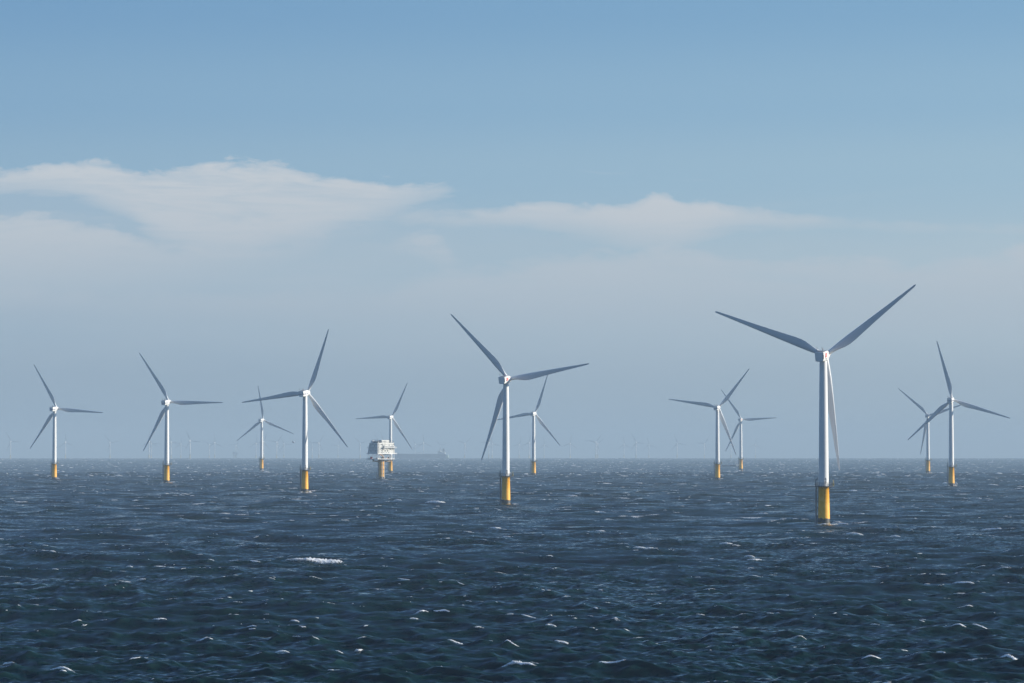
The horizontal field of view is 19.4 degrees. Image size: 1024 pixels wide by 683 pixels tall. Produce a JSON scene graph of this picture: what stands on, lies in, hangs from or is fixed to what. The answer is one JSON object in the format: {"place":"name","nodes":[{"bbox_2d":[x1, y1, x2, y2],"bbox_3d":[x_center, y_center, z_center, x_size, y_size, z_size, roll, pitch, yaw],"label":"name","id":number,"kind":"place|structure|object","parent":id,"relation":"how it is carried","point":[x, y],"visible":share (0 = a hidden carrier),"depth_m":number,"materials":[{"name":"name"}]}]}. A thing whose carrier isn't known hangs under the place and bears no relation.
{"place":"outdoors","nodes":[
{"label":"outdoors","id":0,"kind":"place"},
{"bbox_2d":[0,458,1023,682],"bbox_3d":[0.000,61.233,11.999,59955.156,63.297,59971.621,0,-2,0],"label":"sea","id":1,"kind":"structure","parent":0,"point":[781,597],"depth_m":764.90,"materials":[{"name":"liquid"}]},
{"bbox_2d":[5,431,17,457],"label":"distant turbine","id":2,"kind":"object","parent":1,"relation":"in","point":[10,441],"visible":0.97,"depth_m":16229.12,"materials":[{"name":"metal"}]},
{"bbox_2d":[58,435,73,457],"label":"distant turbine","id":3,"kind":"object","parent":1,"relation":"in","point":[65,446],"visible":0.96,"depth_m":16917.44,"materials":[{"name":"metal"}]},
{"bbox_2d":[30,365,102,478],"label":"wind turbine","id":4,"kind":"object","parent":1,"relation":"in","point":[54,463],"visible":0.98,"depth_m":3193.08,"materials":[{"name":"metal"}]},
{"bbox_2d":[139,353,222,482],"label":"wind turbine","id":5,"kind":"object","parent":1,"relation":"in","point":[165,474],"visible":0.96,"depth_m":2835.94,"materials":[{"name":"metal"}]},
{"bbox_2d":[185,433,198,458],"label":"distant turbine","id":6,"kind":"object","parent":1,"relation":"in","point":[190,446],"visible":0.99,"depth_m":15469.82,"materials":[{"name":"metal"}]},
{"bbox_2d":[257,433,270,457],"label":"distant turbine","id":7,"kind":"object","parent":1,"relation":"in","point":[263,445],"visible":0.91,"depth_m":16519.90,"materials":[{"name":"metal"}]},
{"bbox_2d":[238,387,292,469],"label":"wind turbine","id":8,"kind":"object","parent":1,"relation":"in","point":[261,441],"visible":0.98,"depth_m":4768.48,"materials":[{"name":"metal"}]},
{"bbox_2d":[268,436,281,457],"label":"distant turbine","id":9,"kind":"object","parent":1,"relation":"in","point":[276,446],"visible":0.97,"depth_m":17028.07,"materials":[{"name":"metal"}]},
{"bbox_2d":[242,329,347,492],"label":"wind turbine","id":10,"kind":"object","parent":1,"relation":"in","point":[304,394],"visible":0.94,"depth_m":2214.87,"materials":[{"name":"metal"}]},
{"bbox_2d":[311,438,323,457],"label":"distant turbine","id":11,"kind":"object","parent":1,"relation":"in","point":[318,446],"visible":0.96,"depth_m":17879.29,"materials":[{"name":"metal"}]},
{"bbox_2d":[366,440,396,478],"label":"offshore substation","id":12,"kind":"object","parent":1,"relation":"in","point":[382,447],"visible":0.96,"depth_m":3226.31,"materials":[{"name":"metal"}]},
{"bbox_2d":[356,384,411,471],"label":"wind turbine","id":13,"kind":"object","parent":1,"relation":"in","point":[390,417],"visible":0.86,"depth_m":4197.35,"materials":[{"name":"metal"}]},
{"bbox_2d":[395,448,448,457],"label":"tanker","id":14,"kind":"object","parent":1,"relation":"on","point":[440,454],"visible":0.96,"depth_m":15959.12,"materials":[{"name":"metal"}]},
{"bbox_2d":[0,458,1023,682],"bbox_3d":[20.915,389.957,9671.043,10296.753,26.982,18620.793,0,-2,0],"label":"whitecaps","id":15,"kind":"object","parent":1,"relation":"on","point":[509,663],"visible":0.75,"depth_m":1293.04,"materials":[{"name":"white liquid"}]},
{"bbox_2d":[451,314,588,503],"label":"wind turbine","id":16,"kind":"object","parent":1,"relation":"in","point":[505,379],"visible":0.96,"depth_m":1730.01,"materials":[{"name":"metal"}]},
{"bbox_2d":[497,375,559,474],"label":"wind turbine","id":17,"kind":"object","parent":1,"relation":"in","point":[533,461],"visible":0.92,"depth_m":3748.72,"materials":[{"name":"metal"}]},
{"bbox_2d":[586,434,601,457],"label":"distant turbine","id":18,"kind":"object","parent":1,"relation":"in","point":[595,445],"visible":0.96,"depth_m":16799.78,"materials":[{"name":"metal"}]},
{"bbox_2d":[669,369,748,478],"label":"wind turbine","id":19,"kind":"object","parent":1,"relation":"in","point":[717,449],"visible":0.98,"depth_m":3135.42,"materials":[{"name":"metal"}]},
{"bbox_2d":[721,390,775,470],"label":"wind turbine","id":20,"kind":"object","parent":1,"relation":"in","point":[740,459],"visible":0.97,"depth_m":4674.49,"materials":[{"name":"metal"}]},
{"bbox_2d":[715,285,915,523],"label":"wind turbine","id":21,"kind":"object","parent":1,"relation":"in","point":[826,401],"visible":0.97,"depth_m":1265.43,"materials":[{"name":"metal"}]},
{"bbox_2d":[898,388,960,472],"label":"wind turbine","id":22,"kind":"object","parent":1,"relation":"in","point":[927,458],"visible":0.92,"depth_m":4110.73,"materials":[{"name":"metal"}]},
{"bbox_2d":[908,342,1008,485],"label":"wind turbine","id":23,"kind":"object","parent":1,"relation":"in","point":[951,465],"visible":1,"depth_m":2591.56,"materials":[{"name":"metal"}]},
{"bbox_2d":[0,0,1023,457],"label":"sky","id":24,"kind":"structure","parent":0,"point":[204,190],"materials":[{"name":"blue"}]}
]}

